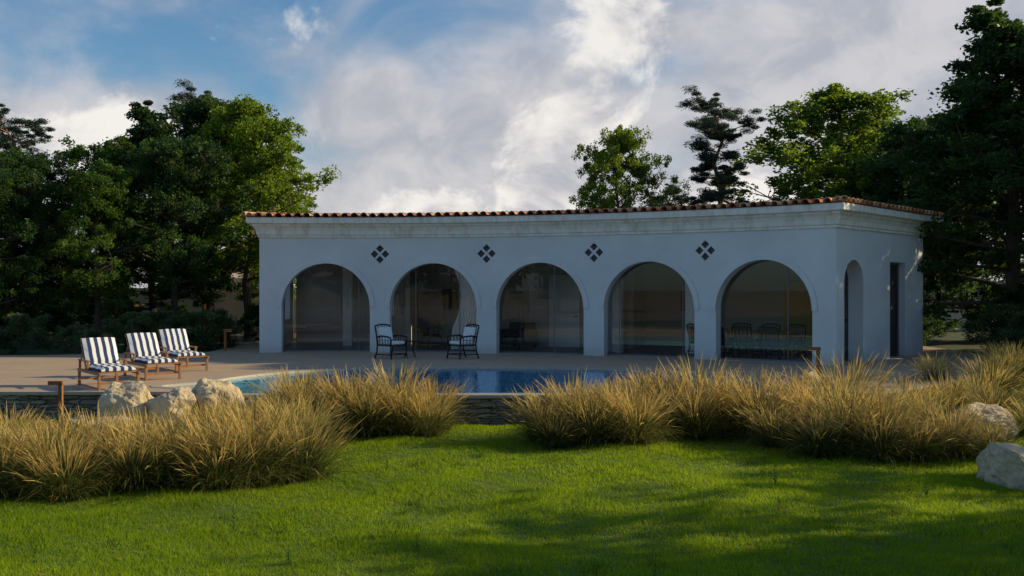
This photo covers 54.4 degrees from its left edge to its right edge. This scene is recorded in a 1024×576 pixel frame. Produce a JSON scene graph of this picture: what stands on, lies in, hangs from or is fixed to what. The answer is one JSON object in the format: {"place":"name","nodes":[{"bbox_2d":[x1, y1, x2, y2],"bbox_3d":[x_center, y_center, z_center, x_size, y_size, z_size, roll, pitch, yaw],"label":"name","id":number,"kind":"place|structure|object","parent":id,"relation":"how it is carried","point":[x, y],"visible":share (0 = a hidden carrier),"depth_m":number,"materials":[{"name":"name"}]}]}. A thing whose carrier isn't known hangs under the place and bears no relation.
{"place":"outdoors","nodes":[
{"label":"outdoors","id":0,"kind":"place"},
{"bbox_2d":[0,341,994,398],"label":"terrace","id":1,"kind":"structure","parent":0,"point":[28,372],"depth_m":26.03,"materials":[{"name":"stone"}]},
{"bbox_2d":[77,337,140,390],"bbox_3d":[-8.146,1.512,20.089,0.800,0.977,1.577,0,0,-38],"label":"sun lounger","id":2,"kind":"object","parent":1,"relation":"on","point":[99,355],"visible":0.98,"depth_m":20.36,"materials":[{"name":"fabric"}]},
{"bbox_2d":[123,333,181,380],"bbox_3d":[-8.041,1.512,22.242,0.800,0.977,1.577,0,0,-39],"label":"sun lounger","id":3,"kind":"object","parent":1,"relation":"on","point":[144,350],"visible":0.97,"depth_m":22.48,"materials":[{"name":"fabric"}]},
{"bbox_2d":[158,329,208,370],"bbox_3d":[-8.100,1.512,24.435,0.800,0.977,1.577,0,0,-37],"label":"sun lounger","id":4,"kind":"object","parent":1,"relation":"on","point":[175,344],"visible":0.83,"depth_m":24.70,"materials":[{"name":"fabric"}]},
{"bbox_2d":[223,329,232,350],"bbox_3d":[-9.015,1.775,31.600,0.270,0.950,0.090,0,0,0],"label":"bollard light","id":5,"kind":"object","parent":1,"relation":"on","point":[225,337],"visible":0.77,"depth_m":31.57,"materials":[{"name":"metal"}]},
{"bbox_2d":[374,324,407,358],"bbox_3d":[-3.456,1.516,28.327,0.734,0.985,0.718,0,0,38],"label":"metal armchair","id":6,"kind":"object","parent":1,"relation":"on","point":[385,333],"visible":1,"depth_m":28.26,"materials":[{"name":"metal"}]},
{"bbox_2d":[446,324,479,358],"bbox_3d":[-1.385,1.516,28.329,0.734,0.985,0.718,0,0,-38],"label":"metal armchair","id":7,"kind":"object","parent":1,"relation":"on","point":[469,333],"visible":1,"depth_m":28.27,"materials":[{"name":"metal"}]},
{"bbox_2d":[0,370,995,397],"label":"stone coping","id":8,"kind":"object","parent":1,"relation":"on","point":[159,393],"depth_m":19.12,"materials":[{"name":"stone"}]},
{"bbox_2d":[150,366,851,394],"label":"swimming pool","id":9,"kind":"structure","parent":1,"relation":"in","point":[486,380],"depth_m":22.44,"materials":[{"name":"liquid"}]},
{"bbox_2d":[259,227,842,365],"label":"front wall","id":10,"kind":"structure","parent":1,"relation":"on","point":[815,255],"depth_m":29.44,"materials":[{"name":"paint"}]},
{"bbox_2d":[277,259,374,306],"bbox_3d":[-5.772,-0.158,30.860,3.027,1.515,0.114,0,0,-1],"label":"arch moulding","id":11,"kind":"object","parent":10,"relation":"attached to","point":[297,270],"visible":1,"depth_m":30.84,"materials":[{"name":"paint"}]},
{"bbox_2d":[371,248,388,262],"bbox_3d":[-4.090,-0.975,30.961,0.724,0.550,0.033,0,0,4],"label":"vent backing","id":12,"kind":"object","parent":10,"relation":"attached to","point":[380,259],"visible":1,"depth_m":30.95,"materials":[{"name":"ceramic"}]},
{"bbox_2d":[385,258,480,307],"bbox_3d":[-2.434,-0.158,30.646,3.027,1.515,0.114,0,0,8],"label":"arch moulding","id":13,"kind":"object","parent":10,"relation":"attached to","point":[406,269],"visible":1,"depth_m":30.64,"materials":[{"name":"paint"}]},
{"bbox_2d":[451,269,475,349],"bbox_3d":[-1.436,0.545,31.071,0.975,2.750,0.102,0,0,11],"label":"curtain","id":14,"kind":"object","parent":10,"relation":"hanging from","point":[467,308],"visible":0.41,"depth_m":31.08,"materials":[{"name":"fabric"}]},
{"bbox_2d":[478,247,495,262],"bbox_3d":[-0.758,-0.975,30.473,0.724,0.550,0.033,0,0,13],"label":"vent backing","id":15,"kind":"object","parent":10,"relation":"attached to","point":[486,259],"visible":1,"depth_m":30.46,"materials":[{"name":"ceramic"}]},
{"bbox_2d":[491,258,587,307],"bbox_3d":[0.825,-0.158,29.893,3.027,1.515,0.114,0,0,18],"label":"arch moulding","id":16,"kind":"object","parent":10,"relation":"attached to","point":[564,267],"visible":1,"depth_m":29.89,"materials":[{"name":"paint"}]},
{"bbox_2d":[554,265,554,351],"bbox_3d":[1.284,0.630,30.161,0.022,2.699,0.030,0,0,19],"label":"mullion","id":17,"kind":"object","parent":10,"relation":"attached to","point":[554,308],"visible":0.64,"depth_m":30.14,"materials":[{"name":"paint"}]},
{"bbox_2d":[585,246,602,261],"bbox_3d":[2.451,-0.975,29.451,0.724,0.550,0.033,0,0,22],"label":"vent backing","id":18,"kind":"object","parent":10,"relation":"attached to","point":[588,252],"visible":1,"depth_m":29.44,"materials":[{"name":"ceramic"}]},
{"bbox_2d":[246,202,943,237],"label":"cornice","id":19,"kind":"structure","parent":10,"relation":"on","point":[844,215],"depth_m":29.13,"materials":[{"name":"paint"}]},
{"bbox_2d":[241,195,941,216],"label":"roof tiles","id":20,"kind":"object","parent":19,"relation":"on","point":[844,198],"visible":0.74,"depth_m":29.13,"materials":[{"name":"tile"}]},
{"bbox_2d":[599,256,698,308],"bbox_3d":[3.919,-0.158,28.622,3.027,1.515,0.114,0,0,27],"label":"arch moulding","id":21,"kind":"object","parent":10,"relation":"attached to","point":[672,265],"visible":1,"depth_m":28.57,"materials":[{"name":"paint"}]},
{"bbox_2d":[696,243,714,259],"bbox_3d":[5.452,-0.975,27.922,0.724,0.550,0.033,0,0,32],"label":"vent backing","id":22,"kind":"object","parent":10,"relation":"attached to","point":[705,256],"visible":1,"depth_m":27.92,"materials":[{"name":"ceramic"}]},
{"bbox_2d":[710,254,817,310],"bbox_3d":[6.766,-0.158,26.867,3.027,1.515,0.114,0,0,36],"label":"arch moulding","id":23,"kind":"object","parent":10,"relation":"attached to","point":[798,271],"visible":1,"depth_m":26.80,"materials":[{"name":"paint"}]},
{"bbox_2d":[788,267,788,359],"bbox_3d":[7.447,0.665,26.849,0.022,2.629,0.030,0,0,38],"label":"mullion","id":24,"kind":"object","parent":10,"relation":"attached to","point":[788,313],"visible":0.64,"depth_m":26.84,"materials":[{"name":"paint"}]},
{"bbox_2d":[808,347,820,375],"bbox_3d":[6.865,1.770,22.600,0.270,0.860,0.090,0,0,0],"label":"bollard light","id":25,"kind":"object","parent":1,"relation":"on","point":[817,349],"visible":0.77,"depth_m":22.57,"materials":[{"name":"metal"}]},
{"bbox_2d":[864,369,885,379],"bbox_3d":[8.013,1.978,21.904,0.508,0.402,0.452,0,0,-18],"label":"boulder","id":26,"kind":"object","parent":1,"relation":"on","point":[876,372],"visible":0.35,"depth_m":21.79,"materials":[{"name":"stone"}]},
{"bbox_2d":[843,228,922,361],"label":"end wall","id":27,"kind":"structure","parent":1,"relation":"on","point":[869,257],"depth_m":27.75,"materials":[{"name":"paint"}]},
{"bbox_2d":[896,263,898,355],"bbox_3d":[11.318,0.630,29.303,0.121,2.740,0.060,0,0,41],"label":"door frame","id":28,"kind":"object","parent":27,"relation":"attached to","point":[897,310],"visible":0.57,"depth_m":29.26,"materials":[{"name":"paint"}]},
{"bbox_2d":[890,265,896,355],"bbox_3d":[11.130,0.650,29.102,0.050,2.660,0.490,0,0,42],"label":"door leaf","id":29,"kind":"object","parent":28,"relation":"attached to","point":[893,310],"visible":0.79,"depth_m":29.08,"materials":[{"name":"metal"}]},
{"bbox_2d":[0,331,1023,575],"bbox_3d":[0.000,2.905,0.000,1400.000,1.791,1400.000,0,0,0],"label":"ground","id":30,"kind":"structure","parent":0,"point":[952,341],"depth_m":10.83,"materials":[{"name":"plant"}]},
{"bbox_2d":[0,313,55,353],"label":"shrub","id":31,"kind":"object","parent":30,"relation":"on","point":[19,322],"visible":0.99,"depth_m":31.17,"materials":[{"name":"green plant"}]},
{"bbox_2d":[0,103,63,325],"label":"pine tree","id":32,"kind":"object","parent":30,"relation":"on","point":[18,132],"visible":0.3,"depth_m":43.25,"materials":[{"name":"green plant"}]},
{"bbox_2d":[0,162,82,348],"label":"broadleaf tree","id":33,"kind":"object","parent":30,"relation":"on","point":[12,180],"visible":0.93,"depth_m":33.80,"materials":[{"name":"green plant"}]},
{"bbox_2d":[0,146,93,341],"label":"broadleaf tree","id":34,"kind":"object","parent":30,"relation":"on","point":[16,158],"visible":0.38,"depth_m":36.53,"materials":[{"name":"green plant"}]},
{"bbox_2d":[48,381,63,415],"bbox_3d":[-8.335,2.200,18.200,0.270,1.000,0.090,0,0,0],"label":"bollard light","id":35,"kind":"object","parent":30,"relation":"on","point":[60,384],"visible":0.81,"depth_m":18.16,"materials":[{"name":"metal"}]},
{"bbox_2d":[48,324,85,352],"bbox_3d":[-14.073,1.686,31.533,1.053,1.112,1.306,0,0,-10],"label":"shrub","id":36,"kind":"object","parent":30,"relation":"on","point":[68,332],"visible":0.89,"depth_m":31.36,"materials":[{"name":"green plant"}]},
{"bbox_2d":[70,329,99,351],"bbox_3d":[-13.266,1.721,31.003,0.871,0.920,1.080,0,0,-32],"label":"shrub","id":37,"kind":"object","parent":30,"relation":"on","point":[91,334],"visible":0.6,"depth_m":30.95,"materials":[{"name":"green plant"}]},
{"bbox_2d":[4,134,187,335],"bbox_3d":[-16.108,-1.821,38.477,6.497,8.303,6.240,0,0,-29],"label":"broadleaf tree","id":38,"kind":"object","parent":30,"relation":"on","point":[109,151],"visible":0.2,"depth_m":38.13,"materials":[{"name":"green plant"}]},
{"bbox_2d":[7,158,196,333],"bbox_3d":[-14.512,-1.084,34.738,5.540,6.726,5.321,0,0,28],"label":"broadleaf tree","id":39,"kind":"object","parent":30,"relation":"on","point":[104,178],"visible":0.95,"depth_m":34.02,"materials":[{"name":"green plant"}]},
{"bbox_2d":[94,317,141,350],"bbox_3d":[-12.574,1.586,31.609,1.252,1.322,1.553,0,0,40],"label":"shrub","id":40,"kind":"object","parent":30,"relation":"on","point":[111,324],"visible":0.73,"depth_m":31.50,"materials":[{"name":"green plant"}]},
{"bbox_2d":[72,416,167,440],"bbox_3d":[-6.552,2.424,16.696,1.852,0.541,0.945,0,0,17],"label":"boulder","id":41,"kind":"object","parent":30,"relation":"on","point":[95,419],"visible":0.06,"depth_m":16.57,"materials":[{"name":"stone"}]},
{"bbox_2d":[96,381,153,421],"bbox_3d":[-6.889,2.241,17.752,1.213,1.152,0.910,0,0,23],"label":"boulder","id":42,"kind":"object","parent":30,"relation":"on","point":[133,395],"visible":0.38,"depth_m":17.44,"materials":[{"name":"stone"}]},
{"bbox_2d":[34,100,244,337],"bbox_3d":[-14.877,-2.591,40.159,8.428,9.941,7.091,0,0,-16],"label":"conifer tree","id":43,"kind":"object","parent":30,"relation":"on","point":[138,112],"visible":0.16,"depth_m":39.81,"materials":[{"name":"green plant"}]},
{"bbox_2d":[114,310,173,345],"bbox_3d":[-11.756,1.506,31.792,1.541,1.628,1.912,0,0,33],"label":"shrub","id":44,"kind":"object","parent":30,"relation":"on","point":[140,321],"visible":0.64,"depth_m":31.68,"materials":[{"name":"green plant"}]},
{"bbox_2d":[146,386,199,432],"bbox_3d":[-6.028,2.204,17.613,0.988,0.940,1.277,0,0,-27],"label":"boulder","id":45,"kind":"object","parent":30,"relation":"on","point":[166,400],"visible":0.56,"depth_m":17.16,"materials":[{"name":"stone"}]},
{"bbox_2d":[148,308,198,350],"bbox_3d":[-10.896,1.513,32.034,1.624,1.715,2.014,0,0,-2],"label":"shrub","id":46,"kind":"object","parent":30,"relation":"on","point":[170,318],"visible":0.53,"depth_m":31.75,"materials":[{"name":"green plant"}]},
{"bbox_2d":[91,133,261,314],"bbox_3d":[-12.289,-1.662,36.521,6.137,8.041,6.380,0,0,-12],"label":"broadleaf tree","id":47,"kind":"object","parent":30,"relation":"on","point":[171,155],"visible":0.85,"depth_m":35.62,"materials":[{"name":"green plant"}]},
{"bbox_2d":[0,382,374,508],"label":"ornamental grass","id":48,"kind":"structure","parent":30,"relation":"on","point":[247,449],"depth_m":12.52,"materials":[{"name":"plant"}]},
{"bbox_2d":[93,93,293,331],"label":"broadleaf tree","id":49,"kind":"object","parent":30,"relation":"on","point":[199,113],"visible":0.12,"depth_m":40.88,"materials":[{"name":"green plant"}]},
{"bbox_2d":[173,309,228,350],"bbox_3d":[-10.212,1.511,32.418,1.946,1.656,1.568,0,0,-40],"label":"shrub","id":50,"kind":"object","parent":30,"relation":"on","point":[199,319],"visible":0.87,"depth_m":32.16,"materials":[{"name":"green plant"}]},
{"bbox_2d":[193,378,243,423],"bbox_3d":[-5.322,2.196,17.903,0.929,1.163,1.060,0,0,42],"label":"boulder","id":51,"kind":"object","parent":30,"relation":"on","point":[203,388],"visible":0.37,"depth_m":17.58,"materials":[{"name":"stone"}]},
{"bbox_2d":[201,307,245,349],"bbox_3d":[-9.905,1.509,33.277,2.021,1.720,1.629,0,0,-32],"label":"shrub","id":52,"kind":"object","parent":30,"relation":"on","point":[221,316],"visible":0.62,"depth_m":33.34,"materials":[{"name":"green plant"}]},
{"bbox_2d":[166,79,318,331],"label":"pine tree","id":53,"kind":"object","parent":30,"relation":"on","point":[188,94],"visible":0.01,"depth_m":43.96,"materials":[{"name":"green plant"}]},
{"bbox_2d":[184,144,315,301],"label":"broadleaf tree","id":54,"kind":"object","parent":30,"relation":"on","point":[254,295],"visible":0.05,"depth_m":42.37,"materials":[{"name":"green plant"}]},
{"bbox_2d":[172,94,341,340],"bbox_3d":[-9.901,-2.537,38.647,6.609,9.790,5.671,0,0,-23],"label":"broadleaf tree","id":55,"kind":"object","parent":30,"relation":"on","point":[236,123],"visible":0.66,"depth_m":37.86,"materials":[{"name":"green plant"}]},
{"bbox_2d":[29,399,516,417],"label":"stone retaining wall","id":56,"kind":"structure","parent":30,"relation":"on","point":[98,399],"depth_m":19.22,"materials":[{"name":"stone"}]},
{"bbox_2d":[242,356,479,442],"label":"ornamental grass","id":57,"kind":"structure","parent":30,"relation":"on","point":[392,415],"depth_m":16.81,"materials":[{"name":"plant"}]},
{"bbox_2d":[0,380,975,425],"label":"stone courses","id":58,"kind":"object","parent":30,"relation":"on","point":[23,402],"visible":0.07,"depth_m":19.14,"materials":[{"name":"stone"}]},
{"bbox_2d":[1,282,1005,331],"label":"garden wall","id":59,"kind":"structure","parent":30,"relation":"on","point":[230,304],"depth_m":46.60,"materials":[{"name":"paint"}]},
{"bbox_2d":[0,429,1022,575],"bbox_3d":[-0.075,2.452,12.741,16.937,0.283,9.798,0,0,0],"label":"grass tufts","id":60,"kind":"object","parent":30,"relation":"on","point":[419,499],"visible":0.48,"depth_m":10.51,"materials":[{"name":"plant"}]},
{"bbox_2d":[0,282,1023,348],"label":"undergrowth","id":61,"kind":"object","parent":30,"relation":"on","point":[60,317],"visible":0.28,"depth_m":35.78,"materials":[{"name":"green plant"}]},
{"bbox_2d":[13,445,1023,575],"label":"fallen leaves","id":62,"kind":"object","parent":30,"relation":"on","point":[547,551],"visible":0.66,"depth_m":11.29,"materials":[{"name":"plant"}]},
{"bbox_2d":[569,124,693,209],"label":"broadleaf tree","id":63,"kind":"object","parent":30,"relation":"on","point":[620,142],"visible":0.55,"depth_m":41.18,"materials":[{"name":"green plant"}]},
{"bbox_2d":[496,354,774,450],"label":"ornamental grass","id":64,"kind":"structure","parent":30,"relation":"on","point":[638,414],"depth_m":16.04,"materials":[{"name":"plant"}]},
{"bbox_2d":[646,180,689,206],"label":"pine tree","id":65,"kind":"object","parent":30,"relation":"on","point":[672,185],"visible":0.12,"depth_m":46.54,"materials":[{"name":"green plant"}]},
{"bbox_2d":[648,85,820,206],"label":"pine tree","id":66,"kind":"object","parent":30,"relation":"on","point":[712,128],"visible":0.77,"depth_m":43.60,"materials":[{"name":"green plant"}]},
{"bbox_2d":[720,82,916,203],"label":"broadleaf tree","id":67,"kind":"object","parent":30,"relation":"on","point":[839,150],"visible":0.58,"depth_m":41.64,"materials":[{"name":"green plant"}]},
{"bbox_2d":[699,338,1023,466],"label":"ornamental grass","id":68,"kind":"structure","parent":30,"relation":"on","point":[828,422],"depth_m":15.57,"materials":[{"name":"plant"}]},
{"bbox_2d":[819,116,1007,299],"bbox_3d":[16.137,-2.187,39.299,7.288,9.072,7.577,0,0,24],"label":"broadleaf tree","id":69,"kind":"object","parent":30,"relation":"on","point":[890,143],"visible":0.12,"depth_m":38.69,"materials":[{"name":"green plant"}]},
{"bbox_2d":[858,145,989,302],"bbox_3d":[14.885,-1.483,37.246,5.735,7.629,5.516,0,0,-23],"label":"broadleaf tree","id":70,"kind":"object","parent":30,"relation":"on","point":[890,176],"visible":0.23,"depth_m":36.47,"materials":[{"name":"green plant"}]},
{"bbox_2d":[917,470,931,497],"bbox_3d":[4.905,2.333,11.808,0.172,0.376,0.168,0,0,0],"label":"weed","id":71,"kind":"object","parent":30,"relation":"on","point":[925,491],"visible":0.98,"depth_m":11.80,"materials":[{"name":"green plant"}]},
{"bbox_2d":[844,0,1023,346],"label":"conifer tree","id":72,"kind":"object","parent":30,"relation":"on","point":[972,111],"visible":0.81,"depth_m":31.15,"materials":[{"name":"green plant"}]},
{"bbox_2d":[866,108,1005,334],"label":"broadleaf tree","id":73,"kind":"object","parent":30,"relation":"on","point":[910,120],"visible":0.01,"depth_m":43.88,"materials":[{"name":"green plant"}]},
{"bbox_2d":[917,129,1023,299],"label":"broadleaf tree","id":74,"kind":"object","parent":30,"relation":"on","point":[999,275],"visible":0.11,"depth_m":36.54,"materials":[{"name":"green plant"}]},
{"bbox_2d":[928,31,1023,255],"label":"broadleaf tree","id":75,"kind":"object","parent":30,"relation":"on","point":[981,189],"visible":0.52,"depth_m":29.50,"materials":[{"name":"green plant"}]},
{"bbox_2d":[946,402,1018,442],"bbox_3d":[7.729,2.345,16.529,1.245,0.869,1.309,0,0,40],"label":"boulder","id":76,"kind":"object","parent":30,"relation":"on","point":[995,408],"visible":0.24,"depth_m":16.19,"materials":[{"name":"stone"}]},
{"bbox_2d":[958,302,1023,356],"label":"shrub","id":77,"kind":"object","parent":30,"relation":"on","point":[999,314],"visible":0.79,"depth_m":30.10,"materials":[{"name":"green plant"}]},
{"bbox_2d":[976,442,1023,490],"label":"boulder","id":78,"kind":"object","parent":30,"relation":"on","point":[998,463],"visible":0.73,"depth_m":12.74,"materials":[{"name":"stone"}]},
{"bbox_2d":[995,311,1023,352],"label":"shrub","id":79,"kind":"object","parent":30,"relation":"on","point":[1015,334],"visible":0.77,"depth_m":28.49,"materials":[{"name":"green plant"}]},
{"bbox_2d":[0,0,1023,287],"label":"sky","id":80,"kind":"structure","parent":0,"point":[423,106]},
{"bbox_2d":[282,341,901,363],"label":"interior floor","id":81,"kind":"structure","parent":0,"point":[672,350],"depth_m":31.62,"materials":[{"name":"tile"}]},
{"bbox_2d":[284,280,293,345],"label":"end wall","id":82,"kind":"structure","parent":81,"relation":"on","point":[289,317],"depth_m":35.77,"materials":[{"name":"paint"}]},
{"bbox_2d":[283,350,369,350],"bbox_3d":[-5.779,1.975,31.234,2.774,0.050,0.106,0,0,-1],"label":"threshold","id":83,"kind":"object","parent":81,"relation":"on","point":[326,350],"visible":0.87,"depth_m":31.22,"materials":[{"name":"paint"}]},
{"bbox_2d":[343,267,352,345],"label":"interior column","id":84,"kind":"structure","parent":81,"relation":"on","point":[347,307],"depth_m":34.37,"materials":[{"name":"white paint"}]},
{"bbox_2d":[406,267,418,344],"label":"partition wall","id":85,"kind":"structure","parent":81,"relation":"on","point":[412,301],"depth_m":35.39,"materials":[{"name":"paint"}]},
{"bbox_2d":[415,318,443,348],"bbox_3d":[-2.717,1.500,32.980,0.718,0.985,0.734,0,0,37],"label":"wicker armchair","id":86,"kind":"object","parent":81,"relation":"on","point":[434,327],"visible":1,"depth_m":32.97,"materials":[{"name":"wicker"}]},
{"bbox_2d":[393,350,475,351],"bbox_3d":[-2.380,1.975,31.016,2.774,0.050,0.106,0,0,8],"label":"threshold","id":87,"kind":"object","parent":81,"relation":"on","point":[430,351],"visible":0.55,"depth_m":31.06,"materials":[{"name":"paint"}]},
{"bbox_2d":[500,322,537,348],"bbox_3d":[0.120,1.559,32.848,1.280,0.850,0.880,0,0,44],"label":"sofa","id":88,"kind":"object","parent":81,"relation":"on","point":[520,334],"visible":0.85,"depth_m":32.57,"materials":[{"name":"fabric"}]},
{"bbox_2d":[499,351,583,353],"bbox_3d":[0.938,1.975,30.250,2.774,0.050,0.106,0,0,18],"label":"threshold","id":89,"kind":"object","parent":81,"relation":"on","point":[538,352],"visible":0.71,"depth_m":30.26,"materials":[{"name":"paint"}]},
{"bbox_2d":[296,260,847,345],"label":"back wall","id":90,"kind":"structure","parent":81,"relation":"on","point":[753,295],"depth_m":36.21,"materials":[{"name":"paint"}]},
{"bbox_2d":[442,289,460,309],"bbox_3d":[-1.933,0.425,36.522,1.285,0.750,0.040,0,0,8],"label":"framed picture","id":91,"kind":"object","parent":90,"relation":"attached to","point":[450,299],"visible":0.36,"depth_m":36.55,"materials":[{"name":"fabric"}]},
{"bbox_2d":[297,338,847,350],"bbox_3d":[2.280,1.912,34.524,20.725,0.144,2.132,0,0,18],"label":"baseboard","id":92,"kind":"object","parent":90,"relation":"attached to","point":[677,343],"visible":0.22,"depth_m":36.65,"materials":[{"name":"white paint"}]},
{"bbox_2d":[529,263,633,348],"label":"partition wall","id":93,"kind":"structure","parent":81,"relation":"on","point":[539,273],"depth_m":33.62,"materials":[{"name":"paint"}]},
{"bbox_2d":[549,275,579,346],"bbox_3d":[1.756,0.765,33.381,1.068,2.430,0.050,0,0,17],"label":"interior door","id":94,"kind":"structure","parent":93,"relation":"attached to","point":[567,310],"depth_m":33.35,"materials":[{"name":"white paint"}]},
{"bbox_2d":[612,275,622,352],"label":"interior column","id":95,"kind":"structure","parent":81,"relation":"on","point":[615,319],"depth_m":30.61,"materials":[{"name":"white paint"}]},
{"bbox_2d":[608,263,645,351],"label":"partition wall","id":96,"kind":"structure","parent":81,"relation":"on","point":[639,304],"depth_m":33.67,"materials":[{"name":"paint"}]},
{"bbox_2d":[607,354,693,357],"bbox_3d":[4.089,1.975,28.956,2.774,0.050,0.106,0,0,27],"label":"threshold","id":97,"kind":"object","parent":81,"relation":"on","point":[652,355],"visible":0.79,"depth_m":28.94,"materials":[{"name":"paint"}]},
{"bbox_2d":[685,281,693,352],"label":"interior column","id":98,"kind":"structure","parent":81,"relation":"on","point":[689,310],"depth_m":30.45,"materials":[{"name":"white paint"}]},
{"bbox_2d":[721,326,733,356],"bbox_3d":[5.945,1.524,28.598,0.630,0.935,0.697,0,0,38],"label":"dining chair","id":99,"kind":"object","parent":81,"relation":"on","point":[724,343],"visible":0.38,"depth_m":28.29,"materials":[{"name":"metal"}]},
{"bbox_2d":[726,323,751,354],"bbox_3d":[6.814,1.524,29.889,0.630,0.935,0.697,0,0,26],"label":"dining chair","id":100,"kind":"object","parent":81,"relation":"on","point":[747,324],"visible":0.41,"depth_m":30.05,"materials":[{"name":"metal"}]},
{"bbox_2d":[731,326,759,358],"bbox_3d":[6.597,1.524,28.152,0.630,0.935,0.697,0,0,33],"label":"dining chair","id":101,"kind":"object","parent":81,"relation":"on","point":[743,337],"visible":0.88,"depth_m":27.96,"materials":[{"name":"metal"}]},
{"bbox_2d":[724,329,797,358],"bbox_3d":[7.033,1.609,28.802,2.200,0.750,0.960,0,0,34],"label":"dining table","id":102,"kind":"object","parent":81,"relation":"on","point":[783,339],"visible":0.67,"depth_m":28.54,"materials":[{"name":"brown wood"}]},
{"bbox_2d":[720,357,811,362],"bbox_3d":[6.987,1.975,27.168,2.774,0.050,0.106,0,0,36],"label":"threshold","id":103,"kind":"object","parent":81,"relation":"on","point":[766,359],"visible":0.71,"depth_m":27.19,"materials":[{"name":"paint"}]},
{"bbox_2d":[753,323,780,355],"bbox_3d":[7.526,1.524,29.426,0.630,0.935,0.697,0,0,41],"label":"dining chair","id":104,"kind":"object","parent":81,"relation":"on","point":[757,341],"visible":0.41,"depth_m":29.46,"materials":[{"name":"metal"}]},
{"bbox_2d":[758,326,787,359],"bbox_3d":[7.250,1.524,27.720,0.630,0.935,0.697,0,0,36],"label":"dining chair","id":105,"kind":"object","parent":81,"relation":"on","point":[770,338],"visible":0.98,"depth_m":27.55,"materials":[{"name":"metal"}]},
{"bbox_2d":[778,324,806,356],"bbox_3d":[8.165,1.524,28.978,0.630,0.935,0.697,0,0,37],"label":"dining chair","id":106,"kind":"object","parent":81,"relation":"on","point":[798,336],"visible":0.77,"depth_m":29.00,"materials":[{"name":"metal"}]},
{"bbox_2d":[784,282,811,349],"bbox_3d":[9.429,0.892,31.945,1.283,2.185,0.408,0,0,34],"label":"bookcase","id":107,"kind":"object","parent":81,"relation":"on","point":[800,309],"visible":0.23,"depth_m":31.88,"materials":[{"name":"wood"}]},
{"bbox_2d":[442,202,933,216],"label":"roof deck","id":108,"kind":"structure","parent":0,"point":[724,208],"depth_m":28.32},
{"bbox_2d":[686,323,693,354],"bbox_3d":[5.618,1.524,29.683,0.697,0.935,0.630,0,0,34],"label":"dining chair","id":109,"kind":"object","parent":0,"point":[691,330],"visible":0.47,"depth_m":29.60,"materials":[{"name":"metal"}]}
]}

